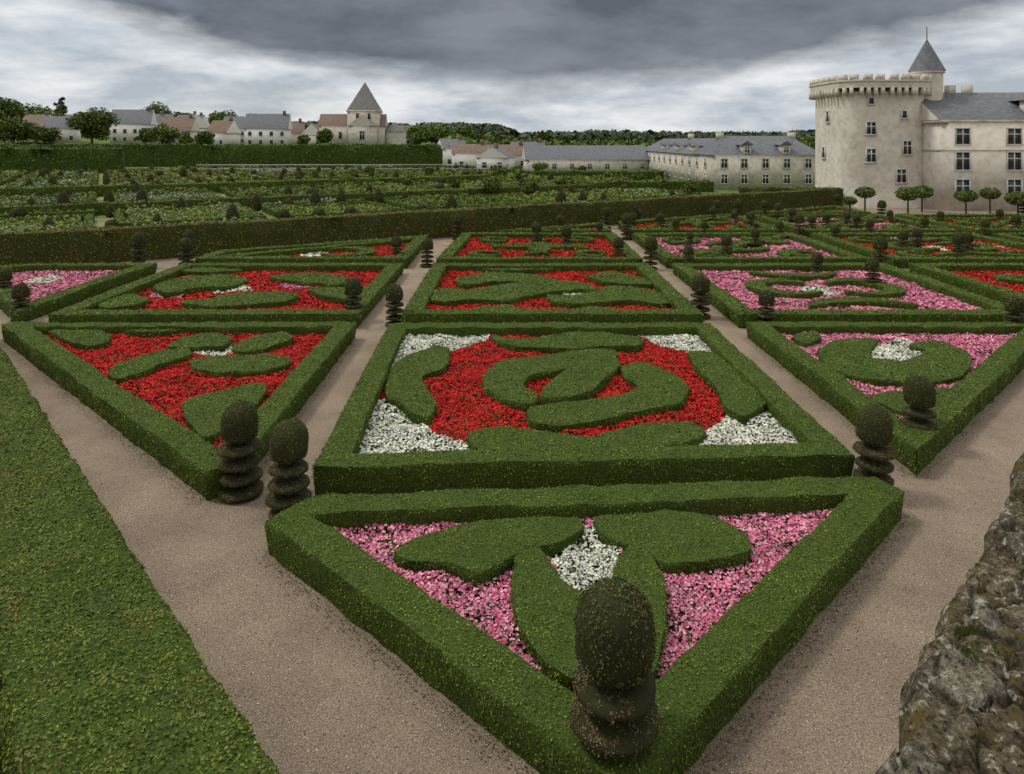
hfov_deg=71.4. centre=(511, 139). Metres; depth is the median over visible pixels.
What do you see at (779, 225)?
topiary
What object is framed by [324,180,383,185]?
vegetable plants
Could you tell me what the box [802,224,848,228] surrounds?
box hedge
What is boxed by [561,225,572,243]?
topiary
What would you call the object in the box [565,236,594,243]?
box hedge
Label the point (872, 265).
topiary
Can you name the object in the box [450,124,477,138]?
tree
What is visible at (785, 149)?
window
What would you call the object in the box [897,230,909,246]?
topiary
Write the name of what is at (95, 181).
box hedge
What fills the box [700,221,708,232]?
topiary
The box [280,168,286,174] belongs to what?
clipped yew
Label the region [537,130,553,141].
tree
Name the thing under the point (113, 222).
clipped yew
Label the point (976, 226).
box hedge
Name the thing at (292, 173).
vegetable plants
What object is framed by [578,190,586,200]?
clipped yew
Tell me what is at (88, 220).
box hedge
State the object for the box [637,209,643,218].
topiary
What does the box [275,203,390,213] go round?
vegetable plants
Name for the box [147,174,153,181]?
clipped yew
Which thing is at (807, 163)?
window
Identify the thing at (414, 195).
vegetable plants
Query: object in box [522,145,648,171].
slate roofed barn
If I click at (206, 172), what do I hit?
vegetable plants
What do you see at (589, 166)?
window
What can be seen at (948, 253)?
box hedge
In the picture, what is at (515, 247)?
box hedge
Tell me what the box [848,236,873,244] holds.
box hedge
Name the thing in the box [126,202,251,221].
vegetable plants
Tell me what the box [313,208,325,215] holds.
clipped yew
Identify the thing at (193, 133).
walls
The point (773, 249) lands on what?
flower bed
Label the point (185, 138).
tree
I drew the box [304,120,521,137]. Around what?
distant forest
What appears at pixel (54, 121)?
roof
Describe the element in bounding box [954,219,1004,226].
box hedge
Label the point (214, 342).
box hedge
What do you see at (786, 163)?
window
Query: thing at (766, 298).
topiary
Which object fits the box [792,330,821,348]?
box hedge
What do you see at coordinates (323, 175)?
vegetable plants
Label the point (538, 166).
fruit tree
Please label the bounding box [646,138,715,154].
roof
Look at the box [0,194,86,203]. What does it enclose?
vegetable plants
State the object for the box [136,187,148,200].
clipped yew
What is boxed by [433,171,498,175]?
vegetable plants
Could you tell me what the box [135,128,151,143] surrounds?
tree
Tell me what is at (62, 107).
tree
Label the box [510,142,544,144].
roof
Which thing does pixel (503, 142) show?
tree
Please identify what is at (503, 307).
box hedge
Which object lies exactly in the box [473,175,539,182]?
box hedge
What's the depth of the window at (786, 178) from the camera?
99.95 m
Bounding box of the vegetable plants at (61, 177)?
[24,175,90,180]
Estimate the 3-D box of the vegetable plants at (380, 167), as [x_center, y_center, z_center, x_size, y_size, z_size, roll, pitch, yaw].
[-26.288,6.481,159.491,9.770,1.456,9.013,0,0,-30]
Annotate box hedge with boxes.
[0,170,28,174]
[0,174,16,178]
[0,177,8,184]
[0,191,96,197]
[0,193,96,205]
[0,201,95,218]
[0,213,94,231]
[0,262,156,321]
[2,320,356,500]
[3,183,95,187]
[6,179,98,186]
[16,175,98,181]
[22,172,98,177]
[28,171,97,174]
[34,169,99,173]
[47,262,404,327]
[49,328,112,357]
[97,293,148,309]
[106,169,169,173]
[107,347,191,387]
[108,172,176,176]
[109,174,177,178]
[109,176,188,182]
[109,180,193,184]
[112,188,208,194]
[113,191,221,201]
[113,205,266,226]
[114,197,241,211]
[121,328,182,344]
[152,273,248,299]
[167,332,232,354]
[174,167,236,173]
[180,266,241,275]
[180,290,298,309]
[181,382,267,444]
[186,172,256,179]
[189,353,291,386]
[193,174,272,182]
[194,234,427,268]
[215,237,413,256]
[217,184,306,193]
[225,186,333,197]
[232,331,292,354]
[237,166,291,171]
[244,192,363,209]
[246,169,309,173]
[256,171,327,176]
[261,200,406,217]
[263,475,904,773]
[269,272,348,286]
[270,173,345,179]
[283,175,361,179]
[308,286,355,307]
[312,321,854,494]
[314,181,395,189]
[320,246,376,256]
[324,171,387,174]
[324,184,426,192]
[339,171,411,177]
[351,188,470,203]
[382,168,444,172]
[384,345,451,431]
[385,195,524,209]
[393,515,584,599]
[398,179,470,185]
[400,262,703,322]
[402,170,473,175]
[414,182,510,188]
[430,279,596,308]
[432,203,535,209]
[436,231,643,263]
[449,186,559,197]
[455,271,560,289]
[465,421,705,449]
[469,249,501,256]
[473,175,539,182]
[474,304,522,309]
[480,235,508,243]
[482,348,618,416]
[483,267,552,274]
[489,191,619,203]
[489,239,547,251]
[491,330,644,355]
[493,243,550,256]
[497,222,611,232]
[500,178,583,186]
[509,543,581,693]
[523,243,546,250]
[525,174,602,179]
[525,362,689,435]
[528,238,584,250]
[529,243,589,256]
[539,183,631,192]
[539,354,620,404]
[546,285,669,308]
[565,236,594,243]
[573,249,606,256]
[575,306,620,309]
[580,188,703,198]
[587,271,652,288]
[593,509,751,587]
[612,545,668,678]
[617,213,784,237]
[632,231,869,268]
[638,214,731,228]
[662,236,688,242]
[663,221,711,228]
[667,237,701,245]
[671,262,1023,327]
[674,234,787,256]
[678,248,732,256]
[682,249,716,256]
[685,217,727,225]
[688,350,766,432]
[693,220,740,228]
[704,240,761,246]
[705,216,729,221]
[711,246,769,254]
[727,224,753,228]
[740,236,790,245]
[745,205,871,215]
[745,277,822,302]
[746,321,1023,477]
[748,269,837,283]
[754,213,958,237]
[776,247,811,256]
[778,216,789,220]
[788,249,815,256]
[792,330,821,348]
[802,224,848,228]
[805,215,877,228]
[808,296,919,309]
[810,231,1023,268]
[816,337,971,389]
[818,218,863,223]
[819,209,842,211]
[824,277,906,299]
[827,222,866,228]
[840,216,885,223]
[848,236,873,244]
[872,386,949,416]
[873,237,939,244]
[880,223,906,228]
[883,242,939,252]
[893,224,916,228]
[894,213,1023,234]
[895,250,932,256]
[909,262,1023,303]
[927,216,953,221]
[936,241,999,251]
[936,250,1013,256]
[939,236,951,241]
[948,216,998,221]
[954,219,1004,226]
[973,225,1003,228]
[979,215,1023,228]
[989,232,1023,242]
[993,273,1023,286]
[998,249,1023,256]
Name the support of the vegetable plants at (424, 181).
on the garden path at (100, 220)
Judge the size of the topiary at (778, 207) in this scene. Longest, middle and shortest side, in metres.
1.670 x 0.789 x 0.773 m
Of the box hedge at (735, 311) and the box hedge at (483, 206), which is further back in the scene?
the box hedge at (483, 206)
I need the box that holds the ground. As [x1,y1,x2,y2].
[28,167,738,193]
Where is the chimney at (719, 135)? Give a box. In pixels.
[716,132,723,138]
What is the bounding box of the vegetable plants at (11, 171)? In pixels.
[1,169,22,172]
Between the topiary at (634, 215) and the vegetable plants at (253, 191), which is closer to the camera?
the topiary at (634, 215)
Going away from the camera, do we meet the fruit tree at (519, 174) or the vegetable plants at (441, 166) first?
the fruit tree at (519, 174)
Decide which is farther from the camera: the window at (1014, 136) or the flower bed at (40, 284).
the window at (1014, 136)
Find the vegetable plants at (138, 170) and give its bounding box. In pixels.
[111,168,164,171]
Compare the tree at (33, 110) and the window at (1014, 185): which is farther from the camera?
the tree at (33, 110)
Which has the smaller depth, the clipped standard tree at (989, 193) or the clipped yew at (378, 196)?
the clipped standard tree at (989, 193)
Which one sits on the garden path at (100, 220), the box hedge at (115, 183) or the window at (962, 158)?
the box hedge at (115, 183)
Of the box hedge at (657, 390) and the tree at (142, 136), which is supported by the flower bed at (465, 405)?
the box hedge at (657, 390)
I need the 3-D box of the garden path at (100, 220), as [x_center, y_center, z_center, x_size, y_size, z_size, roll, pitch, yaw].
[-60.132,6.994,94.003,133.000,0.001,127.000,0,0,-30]
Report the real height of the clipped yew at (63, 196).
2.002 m
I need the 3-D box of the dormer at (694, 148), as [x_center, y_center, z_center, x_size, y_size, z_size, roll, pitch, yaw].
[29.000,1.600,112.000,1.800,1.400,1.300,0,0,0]
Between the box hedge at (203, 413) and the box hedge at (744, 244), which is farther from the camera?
the box hedge at (744, 244)
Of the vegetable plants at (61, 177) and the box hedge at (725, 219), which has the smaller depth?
the box hedge at (725, 219)
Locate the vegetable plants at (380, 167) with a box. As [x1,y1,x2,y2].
[379,166,410,168]
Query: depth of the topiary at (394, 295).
26.58 m
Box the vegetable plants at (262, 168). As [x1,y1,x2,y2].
[244,167,288,169]
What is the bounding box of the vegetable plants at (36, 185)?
[9,182,89,187]
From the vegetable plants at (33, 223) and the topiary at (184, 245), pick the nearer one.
the topiary at (184, 245)
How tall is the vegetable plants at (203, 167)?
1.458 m
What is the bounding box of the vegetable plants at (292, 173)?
[263,171,319,174]
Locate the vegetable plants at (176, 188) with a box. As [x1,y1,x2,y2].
[118,187,200,192]
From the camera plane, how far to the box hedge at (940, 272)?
34.90 m
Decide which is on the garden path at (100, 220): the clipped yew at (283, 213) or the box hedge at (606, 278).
the clipped yew at (283, 213)
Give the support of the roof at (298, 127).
on the walls at (293, 138)
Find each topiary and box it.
[0,267,13,287]
[9,282,30,321]
[130,231,146,262]
[177,237,193,264]
[182,229,196,262]
[216,399,263,503]
[264,418,311,517]
[343,277,362,308]
[385,284,403,326]
[390,236,402,254]
[420,237,433,267]
[452,213,463,239]
[531,221,542,240]
[556,215,563,225]
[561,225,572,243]
[568,575,659,773]
[595,222,602,231]
[601,207,610,228]
[612,237,624,256]
[621,213,632,239]
[630,211,637,227]
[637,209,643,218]
[643,236,658,269]
[656,213,664,226]
[671,218,679,231]
[682,244,693,262]
[686,232,693,245]
[690,273,710,318]
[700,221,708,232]
[709,207,717,220]
[712,199,720,213]
[720,234,732,256]
[730,210,738,222]
[734,198,742,215]
[746,212,754,226]
[749,228,760,247]
[756,289,775,321]
[760,200,769,213]
[774,203,782,218]
[775,220,784,232]
[787,207,795,222]
[794,213,805,234]
[807,215,816,227]
[810,252,824,272]
[821,213,830,225]
[830,225,839,237]
[834,194,841,204]
[843,212,850,223]
[852,214,860,228]
[852,403,895,485]
[864,257,881,282]
[865,219,874,231]
[871,235,888,263]
[876,200,886,213]
[886,210,893,223]
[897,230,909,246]
[900,374,937,430]
[911,228,922,247]
[920,217,928,227]
[936,211,944,221]
[951,232,965,251]
[961,232,974,250]
[980,219,990,235]
[995,209,1003,220]
[1003,294,1023,323]
[1011,214,1021,228]
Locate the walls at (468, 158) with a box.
[452,153,481,166]
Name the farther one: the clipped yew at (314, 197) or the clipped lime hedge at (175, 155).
the clipped lime hedge at (175, 155)
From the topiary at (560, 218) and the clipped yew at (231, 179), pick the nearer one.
the topiary at (560, 218)
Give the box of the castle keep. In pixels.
[809,27,945,207]
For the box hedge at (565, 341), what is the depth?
22.95 m
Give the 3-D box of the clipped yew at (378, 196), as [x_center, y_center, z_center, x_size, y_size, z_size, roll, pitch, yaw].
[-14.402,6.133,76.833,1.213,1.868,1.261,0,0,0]
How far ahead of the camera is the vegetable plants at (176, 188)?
90.22 m
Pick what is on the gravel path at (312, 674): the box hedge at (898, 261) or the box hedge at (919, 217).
the box hedge at (898, 261)
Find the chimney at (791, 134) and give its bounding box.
[787,132,795,138]
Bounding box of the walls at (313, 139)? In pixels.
[301,135,316,144]
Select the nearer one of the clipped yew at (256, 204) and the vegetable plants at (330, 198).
the clipped yew at (256, 204)
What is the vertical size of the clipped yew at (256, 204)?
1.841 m
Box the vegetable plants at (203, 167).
[175,166,221,168]
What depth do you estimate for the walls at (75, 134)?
222.99 m
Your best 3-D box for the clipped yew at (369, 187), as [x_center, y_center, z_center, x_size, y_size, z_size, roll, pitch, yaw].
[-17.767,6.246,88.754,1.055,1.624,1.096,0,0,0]
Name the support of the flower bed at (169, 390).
on the gravel path at (312, 674)
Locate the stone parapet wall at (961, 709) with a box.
[875,452,1023,773]
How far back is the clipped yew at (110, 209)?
64.01 m
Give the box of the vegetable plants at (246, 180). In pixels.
[210,179,271,182]
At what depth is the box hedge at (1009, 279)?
33.77 m
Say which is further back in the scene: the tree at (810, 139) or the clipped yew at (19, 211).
the tree at (810, 139)
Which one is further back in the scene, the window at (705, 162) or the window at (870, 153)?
the window at (705, 162)
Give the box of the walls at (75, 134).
[47,129,80,142]
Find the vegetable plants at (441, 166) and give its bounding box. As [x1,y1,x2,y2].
[422,165,469,167]
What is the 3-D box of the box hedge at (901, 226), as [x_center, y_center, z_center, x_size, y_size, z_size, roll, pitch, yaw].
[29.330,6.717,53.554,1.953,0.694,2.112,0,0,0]
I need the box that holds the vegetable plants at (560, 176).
[530,174,588,177]
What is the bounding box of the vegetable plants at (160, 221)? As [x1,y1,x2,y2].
[131,215,262,226]
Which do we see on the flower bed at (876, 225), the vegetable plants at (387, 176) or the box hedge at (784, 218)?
the box hedge at (784, 218)
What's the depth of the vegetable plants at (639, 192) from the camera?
85.77 m
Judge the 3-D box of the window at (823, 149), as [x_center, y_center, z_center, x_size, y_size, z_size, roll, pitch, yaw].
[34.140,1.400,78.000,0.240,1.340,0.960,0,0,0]
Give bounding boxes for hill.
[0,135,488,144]
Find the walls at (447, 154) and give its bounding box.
[443,149,451,165]
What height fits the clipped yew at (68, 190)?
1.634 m
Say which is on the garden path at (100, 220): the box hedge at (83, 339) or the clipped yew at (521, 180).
the clipped yew at (521, 180)
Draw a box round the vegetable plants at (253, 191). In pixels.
[234,186,322,194]
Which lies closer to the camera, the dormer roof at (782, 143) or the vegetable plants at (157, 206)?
the vegetable plants at (157, 206)
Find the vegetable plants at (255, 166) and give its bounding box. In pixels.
[233,164,280,168]
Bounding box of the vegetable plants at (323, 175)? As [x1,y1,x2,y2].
[284,174,328,177]
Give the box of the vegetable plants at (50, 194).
[1,192,86,196]
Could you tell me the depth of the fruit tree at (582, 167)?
137.94 m
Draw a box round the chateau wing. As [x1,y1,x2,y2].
[921,85,1023,210]
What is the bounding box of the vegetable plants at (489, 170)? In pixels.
[469,168,516,172]
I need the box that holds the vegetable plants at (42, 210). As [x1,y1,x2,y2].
[0,202,81,213]
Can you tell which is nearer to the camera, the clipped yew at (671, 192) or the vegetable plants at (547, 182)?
the clipped yew at (671, 192)
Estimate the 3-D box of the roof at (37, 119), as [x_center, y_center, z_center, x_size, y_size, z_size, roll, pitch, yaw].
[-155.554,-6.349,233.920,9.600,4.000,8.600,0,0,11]
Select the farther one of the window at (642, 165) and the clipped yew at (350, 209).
the window at (642, 165)
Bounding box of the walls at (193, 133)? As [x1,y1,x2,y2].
[157,131,198,144]
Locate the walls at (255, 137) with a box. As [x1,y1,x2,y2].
[244,129,290,144]
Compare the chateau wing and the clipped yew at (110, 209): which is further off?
the chateau wing
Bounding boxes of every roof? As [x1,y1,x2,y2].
[22,114,51,126]
[42,116,73,128]
[112,109,156,124]
[155,114,173,126]
[159,117,199,130]
[177,115,209,125]
[193,114,208,127]
[206,120,240,132]
[223,116,245,128]
[243,114,291,129]
[291,121,304,133]
[300,124,318,134]
[438,139,465,148]
[451,144,487,153]
[475,147,514,157]
[488,145,523,154]
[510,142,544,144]
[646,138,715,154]
[660,142,674,144]
[674,142,688,144]
[688,142,708,145]
[693,136,814,154]
[736,141,752,144]
[774,141,791,144]
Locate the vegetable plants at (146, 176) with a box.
[112,174,172,178]
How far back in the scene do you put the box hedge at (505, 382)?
19.95 m
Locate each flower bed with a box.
[5,269,120,299]
[43,332,326,447]
[136,269,381,309]
[289,243,408,256]
[335,509,832,694]
[358,333,796,453]
[427,270,671,309]
[457,236,622,256]
[634,219,757,228]
[656,237,834,256]
[697,270,985,309]
[783,331,1016,417]
[785,217,918,228]
[840,237,1023,256]
[945,217,1022,227]
[950,269,1023,292]
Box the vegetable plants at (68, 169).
[42,168,92,171]
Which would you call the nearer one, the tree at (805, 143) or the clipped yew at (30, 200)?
the clipped yew at (30, 200)
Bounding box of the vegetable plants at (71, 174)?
[30,173,91,176]
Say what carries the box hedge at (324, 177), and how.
on the garden path at (100, 220)
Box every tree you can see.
[0,97,29,119]
[0,115,37,142]
[19,103,64,118]
[25,125,62,142]
[53,97,67,115]
[65,107,120,143]
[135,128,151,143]
[141,101,173,115]
[144,123,181,144]
[172,111,190,116]
[178,131,193,143]
[194,131,215,144]
[207,110,236,123]
[294,169,306,175]
[297,134,310,144]
[315,128,333,143]
[363,165,375,171]
[404,124,435,143]
[405,174,416,181]
[424,166,435,173]
[427,123,453,143]
[448,179,460,187]
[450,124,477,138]
[460,168,476,174]
[475,132,486,139]
[481,177,501,193]
[492,165,508,173]
[498,140,509,144]
[514,169,528,179]
[520,181,539,194]
[531,162,548,170]
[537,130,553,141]
[550,177,567,184]
[574,165,586,170]
[603,170,616,176]
[613,177,629,181]
[632,174,644,180]
[655,175,669,186]
[682,182,699,191]
[796,134,810,140]
[799,140,814,149]
[801,135,814,148]
[843,196,857,212]
[854,186,875,210]
[894,187,921,213]
[915,185,933,211]
[953,189,978,213]
[979,187,1001,212]
[1003,191,1023,212]
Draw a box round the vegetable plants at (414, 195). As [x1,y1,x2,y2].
[386,189,455,197]
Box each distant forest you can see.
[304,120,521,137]
[420,122,814,141]
[771,129,814,133]
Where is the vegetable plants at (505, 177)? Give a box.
[480,174,527,180]
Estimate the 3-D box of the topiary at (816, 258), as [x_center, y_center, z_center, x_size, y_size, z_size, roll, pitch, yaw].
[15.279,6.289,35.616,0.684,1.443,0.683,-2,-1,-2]
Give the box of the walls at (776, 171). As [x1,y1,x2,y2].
[695,154,814,189]
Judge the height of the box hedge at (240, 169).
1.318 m
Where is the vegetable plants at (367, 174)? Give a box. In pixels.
[358,173,402,175]
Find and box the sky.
[0,0,1023,132]
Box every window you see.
[359,131,364,139]
[587,164,592,169]
[604,164,609,169]
[622,164,627,169]
[640,163,644,169]
[703,158,706,167]
[720,158,728,168]
[720,174,728,183]
[740,158,748,168]
[740,174,748,183]
[744,146,750,153]
[761,158,769,168]
[761,174,769,183]
[783,146,789,153]
[783,158,790,168]
[783,174,790,183]
[804,158,812,168]
[804,174,812,183]
[821,147,825,158]
[825,111,829,122]
[865,121,877,134]
[865,148,877,162]
[867,97,875,104]
[895,169,907,183]
[900,110,908,118]
[901,140,913,154]
[954,128,971,144]
[954,151,971,170]
[955,179,970,196]
[1006,128,1023,144]
[1006,151,1023,170]
[1006,179,1022,192]
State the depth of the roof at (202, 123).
240.47 m
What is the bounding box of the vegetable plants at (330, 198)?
[265,194,335,203]
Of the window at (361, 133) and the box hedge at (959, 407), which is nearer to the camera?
the box hedge at (959, 407)
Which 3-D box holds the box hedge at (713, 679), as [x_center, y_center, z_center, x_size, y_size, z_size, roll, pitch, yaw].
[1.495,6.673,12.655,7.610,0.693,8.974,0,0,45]
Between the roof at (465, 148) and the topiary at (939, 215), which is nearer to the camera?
the topiary at (939, 215)
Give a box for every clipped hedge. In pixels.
[0,174,489,196]
[0,183,594,214]
[533,169,664,178]
[584,179,713,191]
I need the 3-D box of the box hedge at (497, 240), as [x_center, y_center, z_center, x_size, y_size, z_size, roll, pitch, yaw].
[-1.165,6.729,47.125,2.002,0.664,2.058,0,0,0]
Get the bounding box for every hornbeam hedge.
[0,188,839,264]
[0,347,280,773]
[738,185,843,205]
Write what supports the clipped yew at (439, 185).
on the garden path at (100, 220)
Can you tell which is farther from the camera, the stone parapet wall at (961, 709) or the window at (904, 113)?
the window at (904, 113)
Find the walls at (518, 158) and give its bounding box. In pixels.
[514,155,522,166]
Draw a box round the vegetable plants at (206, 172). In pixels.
[187,171,239,173]
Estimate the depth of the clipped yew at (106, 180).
105.51 m
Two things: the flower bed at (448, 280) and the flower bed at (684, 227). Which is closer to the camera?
the flower bed at (448, 280)
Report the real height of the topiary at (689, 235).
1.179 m
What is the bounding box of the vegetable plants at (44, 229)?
[0,223,76,231]
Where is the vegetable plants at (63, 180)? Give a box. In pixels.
[14,178,90,184]
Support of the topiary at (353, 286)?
on the gravel path at (312, 674)
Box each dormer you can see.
[662,145,671,149]
[675,145,686,150]
[690,146,702,152]
[739,145,750,153]
[777,145,789,153]
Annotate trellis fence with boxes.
[198,164,509,170]
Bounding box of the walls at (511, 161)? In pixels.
[477,157,514,168]
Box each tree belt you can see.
[441,135,495,144]
[483,131,801,146]
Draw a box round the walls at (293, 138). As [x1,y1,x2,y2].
[291,134,300,144]
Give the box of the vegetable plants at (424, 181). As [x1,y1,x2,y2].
[411,179,447,182]
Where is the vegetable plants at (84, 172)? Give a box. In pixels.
[36,170,92,174]
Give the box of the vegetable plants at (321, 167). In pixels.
[300,166,343,168]
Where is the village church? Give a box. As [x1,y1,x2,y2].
[318,83,406,144]
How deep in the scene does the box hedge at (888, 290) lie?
31.72 m
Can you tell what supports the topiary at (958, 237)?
on the flower bed at (950, 247)
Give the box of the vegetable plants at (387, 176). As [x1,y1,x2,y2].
[366,174,429,177]
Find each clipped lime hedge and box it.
[0,143,442,166]
[0,145,124,172]
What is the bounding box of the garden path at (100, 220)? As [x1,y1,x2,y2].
[0,171,475,228]
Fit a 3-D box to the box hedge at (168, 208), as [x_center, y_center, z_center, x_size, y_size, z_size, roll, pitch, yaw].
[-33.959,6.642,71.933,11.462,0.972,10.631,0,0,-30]
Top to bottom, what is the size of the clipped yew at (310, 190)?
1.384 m
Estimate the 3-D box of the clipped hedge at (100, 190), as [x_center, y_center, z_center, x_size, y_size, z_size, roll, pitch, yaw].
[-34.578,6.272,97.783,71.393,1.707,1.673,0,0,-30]
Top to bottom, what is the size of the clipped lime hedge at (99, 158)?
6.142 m
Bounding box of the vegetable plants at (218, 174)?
[193,172,250,176]
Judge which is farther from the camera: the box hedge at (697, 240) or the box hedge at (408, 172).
the box hedge at (408, 172)
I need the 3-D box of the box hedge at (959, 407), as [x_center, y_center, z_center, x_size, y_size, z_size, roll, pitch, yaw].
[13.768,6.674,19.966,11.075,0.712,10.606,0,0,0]
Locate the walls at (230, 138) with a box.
[212,133,239,144]
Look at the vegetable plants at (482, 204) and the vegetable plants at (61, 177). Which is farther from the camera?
the vegetable plants at (61, 177)
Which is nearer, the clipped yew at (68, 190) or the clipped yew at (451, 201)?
the clipped yew at (451, 201)
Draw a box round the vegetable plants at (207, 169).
[180,168,228,170]
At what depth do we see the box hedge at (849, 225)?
54.72 m
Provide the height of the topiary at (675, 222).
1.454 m
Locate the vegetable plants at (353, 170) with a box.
[329,167,384,172]
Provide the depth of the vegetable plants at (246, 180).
110.38 m
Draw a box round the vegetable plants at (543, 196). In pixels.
[505,191,609,201]
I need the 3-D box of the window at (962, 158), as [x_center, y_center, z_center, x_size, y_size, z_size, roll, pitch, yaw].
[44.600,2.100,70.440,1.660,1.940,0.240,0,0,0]
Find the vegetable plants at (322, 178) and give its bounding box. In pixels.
[302,177,349,179]
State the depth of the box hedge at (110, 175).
131.64 m
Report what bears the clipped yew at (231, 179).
on the garden path at (100, 220)
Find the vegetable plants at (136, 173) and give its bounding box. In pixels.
[112,170,168,175]
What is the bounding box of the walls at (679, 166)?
[647,151,694,180]
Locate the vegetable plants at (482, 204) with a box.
[451,202,529,208]
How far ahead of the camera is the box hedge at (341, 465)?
14.47 m
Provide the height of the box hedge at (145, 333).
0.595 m
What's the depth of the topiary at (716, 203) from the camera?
62.09 m
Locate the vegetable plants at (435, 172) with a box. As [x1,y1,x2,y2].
[410,169,458,173]
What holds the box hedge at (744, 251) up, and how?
on the flower bed at (773, 249)
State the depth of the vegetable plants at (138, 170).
144.14 m
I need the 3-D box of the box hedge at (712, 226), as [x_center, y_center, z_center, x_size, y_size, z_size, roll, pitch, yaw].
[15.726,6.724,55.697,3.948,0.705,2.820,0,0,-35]
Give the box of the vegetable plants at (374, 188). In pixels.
[333,183,418,191]
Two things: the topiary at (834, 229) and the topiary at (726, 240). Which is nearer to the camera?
the topiary at (726, 240)
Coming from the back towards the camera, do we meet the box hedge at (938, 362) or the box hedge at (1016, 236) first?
the box hedge at (1016, 236)
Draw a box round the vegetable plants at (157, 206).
[123,194,228,209]
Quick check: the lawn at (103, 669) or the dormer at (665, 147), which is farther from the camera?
the dormer at (665, 147)
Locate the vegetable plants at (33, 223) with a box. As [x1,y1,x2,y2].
[0,214,80,229]
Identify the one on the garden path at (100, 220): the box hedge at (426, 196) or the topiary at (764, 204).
the box hedge at (426, 196)
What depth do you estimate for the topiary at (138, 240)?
38.67 m
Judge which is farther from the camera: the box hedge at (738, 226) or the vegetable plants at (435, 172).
the vegetable plants at (435, 172)
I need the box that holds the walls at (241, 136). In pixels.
[240,129,243,144]
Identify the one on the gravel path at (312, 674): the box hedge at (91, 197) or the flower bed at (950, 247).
the flower bed at (950, 247)
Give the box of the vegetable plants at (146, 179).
[115,178,180,181]
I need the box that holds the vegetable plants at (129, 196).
[119,191,212,199]
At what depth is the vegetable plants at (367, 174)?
133.90 m
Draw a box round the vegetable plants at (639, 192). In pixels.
[592,187,686,196]
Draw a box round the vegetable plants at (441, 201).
[401,195,507,206]
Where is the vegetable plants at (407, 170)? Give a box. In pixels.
[388,169,420,171]
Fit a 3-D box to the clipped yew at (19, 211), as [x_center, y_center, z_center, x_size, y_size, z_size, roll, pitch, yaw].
[-42.133,6.311,60.884,1.398,1.482,1.539,0,0,-38]
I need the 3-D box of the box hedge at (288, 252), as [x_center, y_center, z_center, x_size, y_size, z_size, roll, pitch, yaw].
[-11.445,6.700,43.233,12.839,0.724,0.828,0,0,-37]
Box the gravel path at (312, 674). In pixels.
[0,208,1023,773]
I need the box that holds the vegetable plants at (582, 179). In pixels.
[568,176,632,181]
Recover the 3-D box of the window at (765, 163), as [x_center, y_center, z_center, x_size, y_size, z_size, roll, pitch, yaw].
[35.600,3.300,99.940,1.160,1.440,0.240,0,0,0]
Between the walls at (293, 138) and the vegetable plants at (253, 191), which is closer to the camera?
the vegetable plants at (253, 191)
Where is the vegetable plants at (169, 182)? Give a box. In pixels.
[117,178,187,184]
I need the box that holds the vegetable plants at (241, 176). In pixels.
[200,173,262,179]
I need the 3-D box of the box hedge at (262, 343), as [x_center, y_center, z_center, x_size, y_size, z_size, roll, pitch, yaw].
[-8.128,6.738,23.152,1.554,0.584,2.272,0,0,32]
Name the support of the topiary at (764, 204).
on the gravel path at (312, 674)
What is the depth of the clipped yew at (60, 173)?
122.94 m
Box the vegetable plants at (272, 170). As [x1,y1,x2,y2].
[255,168,304,172]
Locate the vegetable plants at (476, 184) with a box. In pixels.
[419,180,498,188]
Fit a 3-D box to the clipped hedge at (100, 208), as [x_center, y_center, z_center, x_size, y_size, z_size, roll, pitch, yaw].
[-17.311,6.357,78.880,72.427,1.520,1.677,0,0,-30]
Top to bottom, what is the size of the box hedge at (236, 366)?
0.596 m
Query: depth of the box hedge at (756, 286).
31.31 m
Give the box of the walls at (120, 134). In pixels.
[110,124,155,143]
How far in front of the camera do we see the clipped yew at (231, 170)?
136.85 m
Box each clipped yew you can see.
[8,178,16,183]
[9,205,28,217]
[25,178,32,185]
[26,197,35,204]
[36,190,43,196]
[37,170,44,177]
[42,216,56,229]
[43,167,49,173]
[47,175,57,185]
[57,170,63,176]
[57,190,70,203]
[65,187,72,194]
[102,190,115,201]
[103,175,110,184]
[105,203,115,217]
[105,218,119,226]
[124,172,130,178]
[132,182,140,193]
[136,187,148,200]
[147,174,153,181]
[150,180,160,184]
[152,213,162,224]
[155,170,163,175]
[175,197,187,208]
[180,167,186,176]
[206,169,212,176]
[225,203,239,220]
[227,176,234,181]
[229,166,235,172]
[250,193,262,210]
[275,208,290,218]
[278,173,283,180]
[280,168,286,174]
[282,198,293,204]
[284,185,292,194]
[294,173,301,179]
[307,187,314,193]
[309,189,321,203]
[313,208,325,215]
[336,189,346,202]
[344,206,356,213]
[366,184,372,191]
[369,169,374,176]
[373,188,383,203]
[392,171,398,177]
[401,179,409,185]
[401,191,408,198]
[416,203,426,209]
[435,183,443,188]
[437,177,446,182]
[445,193,457,208]
[518,177,524,185]
[547,172,553,179]
[555,189,566,202]
[568,185,573,192]
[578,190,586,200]
[599,192,606,199]
[603,180,610,189]
[669,189,674,195]
[686,188,692,194]
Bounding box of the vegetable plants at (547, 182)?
[499,180,575,184]
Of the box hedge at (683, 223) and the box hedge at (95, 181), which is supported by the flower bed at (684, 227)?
the box hedge at (683, 223)

